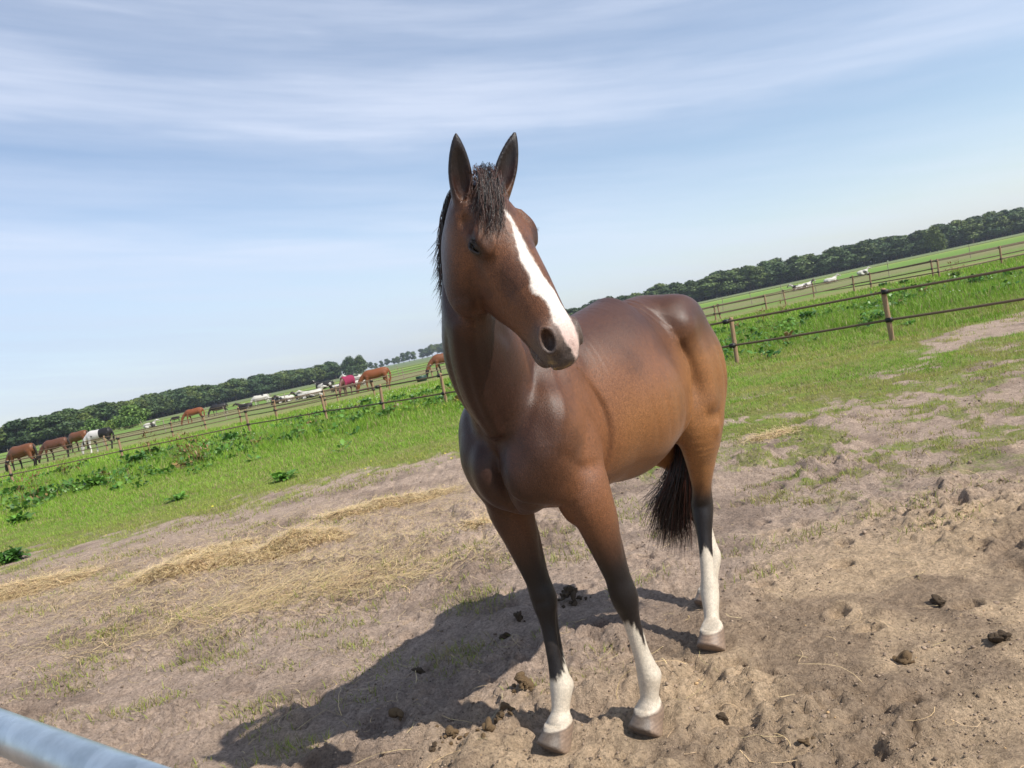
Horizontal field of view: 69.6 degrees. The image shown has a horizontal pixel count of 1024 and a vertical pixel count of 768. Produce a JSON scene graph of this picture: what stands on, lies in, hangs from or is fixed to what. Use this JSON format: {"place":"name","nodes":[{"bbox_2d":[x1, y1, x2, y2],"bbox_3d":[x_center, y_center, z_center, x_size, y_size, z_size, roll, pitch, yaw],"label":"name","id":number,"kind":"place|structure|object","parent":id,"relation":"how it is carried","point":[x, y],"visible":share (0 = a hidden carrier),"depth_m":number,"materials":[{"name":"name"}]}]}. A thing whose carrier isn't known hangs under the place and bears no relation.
{"place":"outdoors","nodes":[
{"label":"outdoors","id":0,"kind":"place"},
{"bbox_2d":[0,233,1023,767],"bbox_3d":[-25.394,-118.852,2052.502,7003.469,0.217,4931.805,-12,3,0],"label":"ground","id":1,"kind":"structure","parent":0,"point":[884,587],"depth_m":4.43,"materials":[{"name":"soil"}]},
{"bbox_2d":[0,546,30,564],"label":"dock plant","id":2,"kind":"object","parent":1,"relation":"on","point":[10,555],"visible":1,"depth_m":10.54,"materials":[{"name":"green plant"}]},
{"bbox_2d":[2,418,34,446],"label":"oak tree","id":3,"kind":"object","parent":1,"relation":"on","point":[12,440],"visible":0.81,"depth_m":227.71,"materials":[{"name":"green plant"}]},
{"bbox_2d":[5,443,37,472],"bbox_3d":[-29.788,4.512,44.648,2.734,1.622,0.615,-11,4,16],"label":"horse","id":4,"kind":"object","parent":1,"relation":"on","point":[24,450],"visible":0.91,"depth_m":44.33},
{"bbox_2d":[6,511,39,524],"bbox_3d":[-10.252,2.814,15.442,0.560,0.231,0.586,-13,3,-11],"label":"dock plant","id":5,"kind":"object","parent":1,"relation":"on","point":[14,518],"visible":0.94,"depth_m":15.36,"materials":[{"name":"green plant"}]},
{"bbox_2d":[16,471,51,501],"bbox_3d":[-13.153,2.789,20.237,0.814,0.890,0.807,-9,5,44],"label":"dock plant","id":6,"kind":"object","parent":1,"relation":"on","point":[33,495],"visible":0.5,"depth_m":20.19,"materials":[{"name":"green plant"}]},
{"bbox_2d":[16,417,52,444],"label":"oak tree","id":7,"kind":"object","parent":1,"relation":"on","point":[32,423],"visible":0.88,"depth_m":229.80,"materials":[{"name":"green plant"}]},
{"bbox_2d":[36,414,72,437],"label":"oak tree","id":8,"kind":"object","parent":1,"relation":"on","point":[56,423],"visible":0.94,"depth_m":231.85,"materials":[{"name":"green plant"}]},
{"bbox_2d":[38,437,70,462],"bbox_3d":[-32.153,4.630,51.674,2.579,1.531,0.580,-12,3,3],"label":"horse","id":9,"kind":"object","parent":1,"relation":"on","point":[56,442],"visible":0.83,"depth_m":51.46},
{"bbox_2d":[0,559,128,602],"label":"hay heap","id":10,"kind":"object","parent":1,"relation":"on","point":[10,589],"visible":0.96,"depth_m":8.28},
{"bbox_2d":[50,411,78,436],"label":"oak tree","id":11,"kind":"object","parent":1,"relation":"on","point":[66,415],"visible":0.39,"depth_m":239.63,"materials":[{"name":"green plant"}]},
{"bbox_2d":[66,430,89,451],"bbox_3d":[-36.057,4.798,61.108,2.888,1.714,0.650,-11,4,20],"label":"horse","id":12,"kind":"object","parent":1,"relation":"on","point":[75,437],"visible":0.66,"depth_m":60.76},
{"bbox_2d":[75,412,93,431],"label":"oak tree","id":13,"kind":"object","parent":1,"relation":"on","point":[84,416],"visible":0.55,"depth_m":250.12,"materials":[{"name":"green plant"}]},
{"bbox_2d":[0,708,169,767],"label":"field gate","id":14,"kind":"structure","parent":1,"relation":"on","point":[26,742],"depth_m":0.80,"materials":[{"name":"metal"}]},
{"bbox_2d":[79,417,106,431],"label":"round bush","id":15,"kind":"object","parent":1,"relation":"on","point":[92,424],"visible":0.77,"depth_m":188.46,"materials":[{"name":"green plant"}]},
{"bbox_2d":[79,474,111,490],"bbox_3d":[-11.533,2.716,20.324,0.945,0.400,0.925,-15,5,-41],"label":"dock plant","id":16,"kind":"object","parent":1,"relation":"on","point":[95,480],"visible":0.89,"depth_m":20.22,"materials":[{"name":"green plant"}]},
{"bbox_2d":[81,427,114,453],"bbox_3d":[-28.261,3.875,50.193,2.631,1.561,0.592,-12,3,7],"label":"horse","id":17,"kind":"object","parent":1,"relation":"on","point":[98,433],"visible":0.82,"depth_m":49.96},
{"bbox_2d":[99,407,121,421],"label":"oak tree","id":18,"kind":"object","parent":1,"relation":"on","point":[108,414],"visible":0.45,"depth_m":268.43,"materials":[{"name":"green plant"}]},
{"bbox_2d":[111,403,150,429],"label":"round bush","id":19,"kind":"object","parent":1,"relation":"on","point":[135,410],"visible":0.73,"depth_m":173.09,"materials":[{"name":"green plant"}]},
{"bbox_2d":[121,416,141,428],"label":"round bush","id":20,"kind":"object","parent":1,"relation":"on","point":[131,421],"visible":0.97,"depth_m":149.11,"materials":[{"name":"green plant"}]},
{"bbox_2d":[118,451,152,465],"bbox_3d":[-13.624,2.742,26.593,1.214,0.538,1.090,-9,5,44],"label":"dock plant","id":21,"kind":"object","parent":1,"relation":"on","point":[137,457],"visible":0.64,"depth_m":26.48,"materials":[{"name":"green plant"}]},
{"bbox_2d":[138,397,157,415],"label":"oak tree","id":22,"kind":"object","parent":1,"relation":"on","point":[151,408],"visible":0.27,"depth_m":304.89,"materials":[{"name":"green plant"}]},
{"bbox_2d":[138,431,159,453],"bbox_3d":[-15.457,2.494,31.358,1.031,1.128,1.022,-15,5,-44],"label":"dock plant","id":23,"kind":"object","parent":1,"relation":"on","point":[155,448],"visible":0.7,"depth_m":31.29,"materials":[{"name":"green plant"}]},
{"bbox_2d":[148,393,170,417],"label":"oak tree","id":24,"kind":"object","parent":1,"relation":"on","point":[160,399],"visible":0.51,"depth_m":320.04,"materials":[{"name":"green plant"}]},
{"bbox_2d":[0,371,341,452],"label":"wood undergrowth","id":25,"kind":"object","parent":1,"relation":"on","point":[4,449],"visible":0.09,"depth_m":400.44,"materials":[{"name":"green plant"}]},
{"bbox_2d":[92,539,264,597],"bbox_3d":[-3.335,1.844,7.508,1.756,0.278,1.156,-13,4,-20],"label":"hay heap","id":26,"kind":"object","parent":1,"relation":"on","point":[189,564],"visible":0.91,"depth_m":7.38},
{"bbox_2d":[172,389,186,412],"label":"oak tree","id":27,"kind":"object","parent":1,"relation":"on","point":[178,392],"visible":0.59,"depth_m":346.17,"materials":[{"name":"green plant"}]},
{"bbox_2d":[167,425,207,457],"bbox_3d":[-10.721,1.939,24.266,0.999,1.094,1.045,-10,4,28],"label":"dock plant","id":28,"kind":"object","parent":1,"relation":"on","point":[184,450],"visible":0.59,"depth_m":24.19,"materials":[{"name":"green plant"}]},
{"bbox_2d":[0,379,375,467],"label":"rail fence","id":29,"kind":"object","parent":1,"relation":"on","point":[240,416],"visible":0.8,"depth_m":44.04,"materials":[{"name":"black"}]},
{"bbox_2d":[171,434,210,463],"bbox_3d":[-9.081,1.862,20.889,0.894,0.979,0.935,-13,4,-12],"label":"dock plant","id":30,"kind":"object","parent":1,"relation":"on","point":[198,457],"visible":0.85,"depth_m":21.01,"materials":[{"name":"green plant"}]},
{"bbox_2d":[181,407,204,424],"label":"horse","id":31,"kind":"object","parent":1,"relation":"on","point":[192,412],"visible":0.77,"depth_m":76.32},
{"bbox_2d":[186,390,202,408],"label":"oak tree","id":32,"kind":"object","parent":1,"relation":"on","point":[194,393],"visible":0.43,"depth_m":361.16,"materials":[{"name":"green plant"}]},
{"bbox_2d":[200,384,221,406],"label":"oak tree","id":33,"kind":"object","parent":1,"relation":"on","point":[208,387],"visible":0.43,"depth_m":387.71,"materials":[{"name":"green plant"}]},
{"bbox_2d":[161,534,267,561],"bbox_3d":[-3.316,1.841,8.158,1.382,0.207,0.910,-12,3,0],"label":"hay heap","id":34,"kind":"object","parent":1,"relation":"on","point":[233,544],"visible":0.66,"depth_m":8.15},
{"bbox_2d":[7,362,427,460],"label":"rail fence","id":35,"kind":"object","parent":1,"relation":"on","point":[237,403],"visible":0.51,"depth_m":81.60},
{"bbox_2d":[208,403,227,416],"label":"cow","id":36,"kind":"object","parent":1,"relation":"on","point":[219,406],"visible":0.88,"depth_m":89.17},
{"bbox_2d":[211,386,228,403],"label":"oak tree","id":37,"kind":"object","parent":1,"relation":"on","point":[223,395],"visible":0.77,"depth_m":391.57,"materials":[{"name":"green plant"}]},
{"bbox_2d":[0,365,443,461],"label":"rail fence","id":38,"kind":"object","parent":1,"relation":"on","point":[237,410],"visible":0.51,"depth_m":64.49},
{"bbox_2d":[226,379,244,400],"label":"oak tree","id":39,"kind":"object","parent":1,"relation":"on","point":[236,383],"visible":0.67,"depth_m":404.50,"materials":[{"name":"green plant"}]},
{"bbox_2d":[244,379,262,396],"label":"oak tree","id":40,"kind":"object","parent":1,"relation":"on","point":[252,385],"visible":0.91,"depth_m":415.79,"materials":[{"name":"green plant"}]},
{"bbox_2d":[260,375,275,393],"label":"oak tree","id":41,"kind":"object","parent":1,"relation":"on","point":[268,379],"visible":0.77,"depth_m":428.97,"materials":[{"name":"green plant"}]},
{"bbox_2d":[268,469,302,482],"bbox_3d":[-4.061,1.650,13.257,0.560,0.231,0.586,-15,4,-37],"label":"dock plant","id":42,"kind":"object","parent":1,"relation":"on","point":[280,476],"visible":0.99,"depth_m":13.14,"materials":[{"name":"green plant"}]},
{"bbox_2d":[220,520,362,568],"bbox_3d":[-2.238,1.591,7.518,1.587,0.313,1.100,-12,3,0],"label":"hay heap","id":43,"kind":"object","parent":1,"relation":"on","point":[292,540],"visible":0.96,"depth_m":7.41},
{"bbox_2d":[287,372,303,387],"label":"oak tree","id":44,"kind":"object","parent":1,"relation":"on","point":[292,379],"visible":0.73,"depth_m":440.83,"materials":[{"name":"green plant"}]},
{"bbox_2d":[302,369,317,382],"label":"oak tree","id":45,"kind":"object","parent":1,"relation":"on","point":[308,374],"visible":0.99,"depth_m":448.76,"materials":[{"name":"green plant"}]},
{"bbox_2d":[311,367,325,381],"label":"oak tree","id":46,"kind":"object","parent":1,"relation":"on","point":[318,371],"visible":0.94,"depth_m":453.03,"materials":[{"name":"green plant"}]},
{"bbox_2d":[309,380,333,391],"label":"cow","id":47,"kind":"object","parent":1,"relation":"on","point":[326,383],"visible":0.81,"depth_m":79.07},
{"bbox_2d":[326,362,341,378],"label":"oak tree","id":48,"kind":"object","parent":1,"relation":"on","point":[334,366],"visible":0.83,"depth_m":460.88,"materials":[{"name":"green plant"}]},
{"bbox_2d":[301,497,391,527],"bbox_3d":[-1.906,1.506,8.769,1.273,0.180,0.995,-14,4,-29],"label":"hay heap","id":49,"kind":"object","parent":1,"relation":"on","point":[332,516],"visible":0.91,"depth_m":8.63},
{"bbox_2d":[339,375,356,395],"bbox_3d":[-13.040,0.138,58.059,0.650,1.565,2.579,-11,4,18],"label":"horse","id":50,"kind":"object","parent":1,"relation":"on","point":[347,380],"visible":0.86,"depth_m":57.83},
{"bbox_2d":[340,356,357,375],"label":"oak tree","id":51,"kind":"object","parent":1,"relation":"on","point":[348,366],"visible":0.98,"depth_m":451.77,"materials":[{"name":"green plant"}]},
{"bbox_2d":[271,362,445,416],"bbox_3d":[-4.649,-0.967,52.296,27.478,1.337,7.899,-14,4,-35],"label":"rail fence","id":52,"kind":"object","parent":1,"relation":"on","point":[387,375],"visible":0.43,"depth_m":48.43,"materials":[{"name":"black"}]},
{"bbox_2d":[354,354,368,373],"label":"oak tree","id":53,"kind":"object","parent":1,"relation":"on","point":[361,363],"visible":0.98,"depth_m":455.49,"materials":[{"name":"green plant"}]},
{"bbox_2d":[357,367,390,392],"bbox_3d":[-10.537,-0.313,56.018,2.785,1.653,0.627,-12,3,-3],"label":"horse","id":54,"kind":"object","parent":1,"relation":"on","point":[374,373],"visible":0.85,"depth_m":55.80},
{"bbox_2d":[388,707,403,720],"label":"dung pile","id":55,"kind":"object","parent":1,"relation":"on","point":[394,712],"visible":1,"depth_m":3.44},
{"bbox_2d":[331,482,470,514],"bbox_3d":[-1.359,1.382,8.904,2.037,0.208,1.002,-12,3,0],"label":"hay heap","id":56,"kind":"object","parent":1,"relation":"on","point":[405,499],"visible":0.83,"depth_m":8.77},
{"bbox_2d":[425,353,444,376],"bbox_3d":[-5.339,-1.533,56.977,2.966,1.760,0.667,-13,4,-11],"label":"horse","id":57,"kind":"object","parent":1,"relation":"on","point":[436,358],"visible":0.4,"depth_m":56.66},
{"bbox_2d":[435,724,468,744],"bbox_3d":[-0.260,1.511,3.175,0.150,0.065,0.128,-12,3,0],"label":"dung pile","id":58,"kind":"object","parent":1,"relation":"on","point":[450,730],"visible":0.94,"depth_m":3.17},
{"bbox_2d":[450,507,491,531],"bbox_3d":[-0.306,1.312,6.917,0.732,0.171,0.678,-12,3,0],"label":"hay heap","id":59,"kind":"object","parent":1,"relation":"on","point":[474,524],"visible":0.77,"depth_m":6.84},
{"bbox_2d":[475,716,495,737],"bbox_3d":[-0.107,1.413,3.017,0.062,0.068,0.085,-9,5,41],"label":"dung pile","id":60,"kind":"object","parent":1,"relation":"on","point":[488,725],"visible":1,"depth_m":3.01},
{"bbox_2d":[494,702,515,724],"bbox_3d":[-0.035,1.422,3.170,0.108,0.105,0.108,-12,3,0],"label":"dung pile","id":61,"kind":"object","parent":1,"relation":"on","point":[500,713],"visible":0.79,"depth_m":3.16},
{"bbox_2d":[0,270,1022,521],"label":"meadow herbs","id":62,"kind":"object","parent":1,"relation":"on","point":[52,490],"visible":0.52,"depth_m":23.14,"materials":[{"name":"green plant"}]},
{"bbox_2d":[0,253,1023,767],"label":"grass","id":63,"kind":"structure","parent":1,"relation":"on","point":[940,297],"depth_m":14.52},
{"bbox_2d":[0,266,1023,481],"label":"rail fence","id":64,"kind":"object","parent":1,"relation":"on","point":[888,319],"visible":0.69,"depth_m":16.61,"materials":[{"name":"black"}]},
{"bbox_2d":[0,321,1023,767],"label":"loose hay","id":65,"kind":"object","parent":1,"relation":"on","point":[272,589],"visible":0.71,"depth_m":6.11},
{"bbox_2d":[0,357,1023,767],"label":"soil crumbs","id":66,"kind":"object","parent":1,"relation":"on","point":[656,651],"visible":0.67,"depth_m":3.36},
{"bbox_2d":[512,671,533,692],"bbox_3d":[0.045,1.393,3.435,0.111,0.106,0.097,-12,3,0],"label":"dung pile","id":67,"kind":"object","parent":1,"relation":"on","point":[521,678],"visible":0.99,"depth_m":3.41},
{"bbox_2d":[557,585,590,608],"bbox_3d":[0.347,1.280,4.481,0.215,0.124,0.168,-15,5,-43],"label":"dung pile","id":68,"kind":"object","parent":1,"relation":"on","point":[570,591],"visible":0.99,"depth_m":4.44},
{"bbox_2d":[428,132,726,753],"bbox_3d":[0.407,0.227,3.240,0.784,2.300,2.128,-10,4,30],"label":"horse","id":69,"kind":"object","parent":1,"relation":"on","point":[573,417],"visible":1,"depth_m":2.80},
{"bbox_2d":[665,282,687,294],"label":"oak tree","id":70,"kind":"object","parent":1,"relation":"on","point":[673,285],"visible":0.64,"depth_m":388.58,"materials":[{"name":"green plant"}]},
{"bbox_2d":[683,280,702,298],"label":"oak tree","id":71,"kind":"object","parent":1,"relation":"on","point":[690,284],"visible":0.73,"depth_m":388.02,"materials":[{"name":"green plant"}]},
{"bbox_2d":[687,279,717,300],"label":"oak tree","id":72,"kind":"object","parent":1,"relation":"on","point":[703,286],"visible":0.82,"depth_m":385.32,"materials":[{"name":"green plant"}]},
{"bbox_2d":[700,273,722,297],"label":"oak tree","id":73,"kind":"object","parent":1,"relation":"on","point":[712,277],"visible":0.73,"depth_m":385.81,"materials":[{"name":"green plant"}]},
{"bbox_2d":[715,271,742,295],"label":"oak tree","id":74,"kind":"object","parent":1,"relation":"on","point":[727,284],"visible":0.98,"depth_m":384.87,"materials":[{"name":"green plant"}]},
{"bbox_2d":[717,271,745,293],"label":"oak tree","id":75,"kind":"object","parent":1,"relation":"on","point":[741,277],"visible":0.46,"depth_m":387.16,"materials":[{"name":"green plant"}]},
{"bbox_2d":[738,265,759,290],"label":"oak tree","id":76,"kind":"object","parent":1,"relation":"on","point":[746,269],"visible":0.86,"depth_m":387.85,"materials":[{"name":"green plant"}]},
{"bbox_2d":[746,266,768,288],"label":"oak tree","id":77,"kind":"object","parent":1,"relation":"on","point":[761,278],"visible":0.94,"depth_m":387.39,"materials":[{"name":"green plant"}]},
{"bbox_2d":[730,424,806,444],"bbox_3d":[2.817,0.550,8.058,1.140,0.137,0.748,-12,3,0],"label":"hay heap","id":78,"kind":"object","parent":1,"relation":"on","point":[774,433],"visible":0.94,"depth_m":8.00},
{"bbox_2d":[759,264,779,285],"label":"oak tree","id":79,"kind":"object","parent":1,"relation":"on","point":[770,278],"visible":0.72,"depth_m":387.65,"materials":[{"name":"green plant"}]},
{"bbox_2d":[768,260,795,283],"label":"oak tree","id":80,"kind":"object","parent":1,"relation":"on","point":[782,267],"visible":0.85,"depth_m":386.45,"materials":[{"name":"green plant"}]},
{"bbox_2d":[783,255,804,280],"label":"oak tree","id":81,"kind":"object","parent":1,"relation":"on","point":[796,260],"visible":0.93,"depth_m":385.50,"materials":[{"name":"green plant"}]},
{"bbox_2d":[797,259,815,278],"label":"oak tree","id":82,"kind":"object","parent":1,"relation":"on","point":[805,272],"visible":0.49,"depth_m":386.76,"materials":[{"name":"green plant"}]},
{"bbox_2d":[807,255,831,275],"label":"oak tree","id":83,"kind":"object","parent":1,"relation":"on","point":[814,259],"visible":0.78,"depth_m":386.89,"materials":[{"name":"green plant"}]},
{"bbox_2d":[814,253,839,274],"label":"oak tree","id":84,"kind":"object","parent":1,"relation":"on","point":[824,261],"visible":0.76,"depth_m":385.83,"materials":[{"name":"green plant"}]},
{"bbox_2d":[825,246,845,271],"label":"oak tree","id":85,"kind":"object","parent":1,"relation":"on","point":[832,250],"visible":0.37,"depth_m":389.11,"materials":[{"name":"green plant"}]},
{"bbox_2d":[829,249,857,270],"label":"oak tree","id":86,"kind":"object","parent":1,"relation":"on","point":[847,261],"visible":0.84,"depth_m":386.57,"materials":[{"name":"green plant"}]},
{"bbox_2d":[836,245,862,269],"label":"oak tree","id":87,"kind":"object","parent":1,"relation":"on","point":[850,248],"visible":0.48,"depth_m":387.83,"materials":[{"name":"green plant"}]},
{"bbox_2d":[695,229,1023,301],"bbox_3d":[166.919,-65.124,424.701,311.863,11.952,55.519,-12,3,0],"label":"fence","id":88,"kind":"object","parent":1,"relation":"on","point":[765,285],"visible":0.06,"depth_m":401.52,"materials":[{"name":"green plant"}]},
{"bbox_2d":[701,235,1022,310],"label":"rail fence","id":89,"kind":"object","parent":1,"relation":"on","point":[853,271],"visible":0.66,"depth_m":66.49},
{"bbox_2d":[702,241,1023,319],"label":"rail fence","id":90,"kind":"object","parent":1,"relation":"on","point":[766,303],"visible":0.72,"depth_m":45.30,"materials":[{"name":"black"}]},
{"bbox_2d":[702,242,1023,317],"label":"rail fence","id":91,"kind":"object","parent":1,"relation":"on","point":[938,269],"visible":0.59,"depth_m":42.08,"materials":[{"name":"black"}]},
{"bbox_2d":[853,240,877,265],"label":"oak tree","id":92,"kind":"object","parent":1,"relation":"on","point":[863,246],"visible":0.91,"depth_m":386.80,"materials":[{"name":"green plant"}]},
{"bbox_2d":[857,242,890,264],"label":"oak tree","id":93,"kind":"object","parent":1,"relation":"on","point":[877,251],"visible":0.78,"depth_m":386.42,"materials":[{"name":"green plant"}]},
{"bbox_2d":[869,240,890,262],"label":"oak tree","id":94,"kind":"object","parent":1,"relation":"on","point":[887,245],"visible":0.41,"depth_m":387.81,"materials":[{"name":"green plant"}]},
{"bbox_2d":[885,235,909,259],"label":"oak tree","id":95,"kind":"object","parent":1,"relation":"on","point":[892,241],"visible":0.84,"depth_m":388.54,"materials":[{"name":"green plant"}]},
{"bbox_2d":[891,236,913,258],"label":"oak tree","id":96,"kind":"object","parent":1,"relation":"on","point":[907,247],"visible":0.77,"depth_m":388.13,"materials":[{"name":"green plant"}]},
{"bbox_2d":[892,650,914,664],"bbox_3d":[1.608,1.122,3.019,0.078,0.058,0.068,-12,3,0],"label":"dung pile","id":97,"kind":"object","parent":1,"relation":"on","point":[904,657],"visible":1,"depth_m":3.00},
{"bbox_2d":[907,231,928,253],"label":"oak tree","id":98,"kind":"object","parent":1,"relation":"on","point":[916,243],"visible":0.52,"depth_m":389.89,"materials":[{"name":"green plant"}]},
{"bbox_2d":[910,230,928,253],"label":"oak tree","id":99,"kind":"object","parent":1,"relation":"on","point":[922,235],"visible":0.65,"depth_m":389.83,"materials":[{"name":"green plant"}]},
{"bbox_2d":[924,225,948,250],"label":"oak tree","id":100,"kind":"object","parent":1,"relation":"on","point":[934,237],"visible":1,"depth_m":342.28,"materials":[{"name":"green plant"}]},
{"bbox_2d":[929,594,946,606],"bbox_3d":[1.992,1.012,3.447,0.047,0.053,0.077,-14,4,-29],"label":"dung pile","id":101,"kind":"object","parent":1,"relation":"on","point":[938,600],"visible":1,"depth_m":3.43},
{"bbox_2d":[935,225,963,249],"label":"oak tree","id":102,"kind":"object","parent":1,"relation":"on","point":[953,231],"visible":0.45,"depth_m":390.02,"materials":[{"name":"green plant"}]},
{"bbox_2d":[946,219,971,245],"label":"oak tree","id":103,"kind":"object","parent":1,"relation":"on","point":[958,223],"visible":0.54,"depth_m":391.73,"materials":[{"name":"green plant"}]},
{"bbox_2d":[959,218,982,243],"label":"oak tree","id":104,"kind":"object","parent":1,"relation":"on","point":[969,225],"visible":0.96,"depth_m":387.89,"materials":[{"name":"green plant"}]},
{"bbox_2d":[981,215,1005,238],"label":"oak tree","id":105,"kind":"object","parent":1,"relation":"on","point":[997,230],"visible":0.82,"depth_m":391.21,"materials":[{"name":"green plant"}]},
{"bbox_2d":[987,630,1011,642],"bbox_3d":[1.984,1.033,2.992,0.088,0.048,0.079,-10,4,28],"label":"dung pile","id":106,"kind":"object","parent":1,"relation":"on","point":[999,636],"visible":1,"depth_m":2.98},
{"bbox_2d":[994,216,1016,236],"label":"oak tree","id":107,"kind":"object","parent":1,"relation":"on","point":[1004,221],"visible":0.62,"depth_m":391.78,"materials":[{"name":"green plant"}]},
{"bbox_2d":[1003,212,1023,234],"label":"oak tree","id":108,"kind":"object","parent":1,"relation":"on","point":[1018,216],"visible":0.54,"depth_m":391.69,"materials":[{"name":"green plant"}]},
{"bbox_2d":[0,0,1023,426],"label":"sky","id":109,"kind":"structure","parent":0,"point":[193,192],"materials":[{"name":"blue"}]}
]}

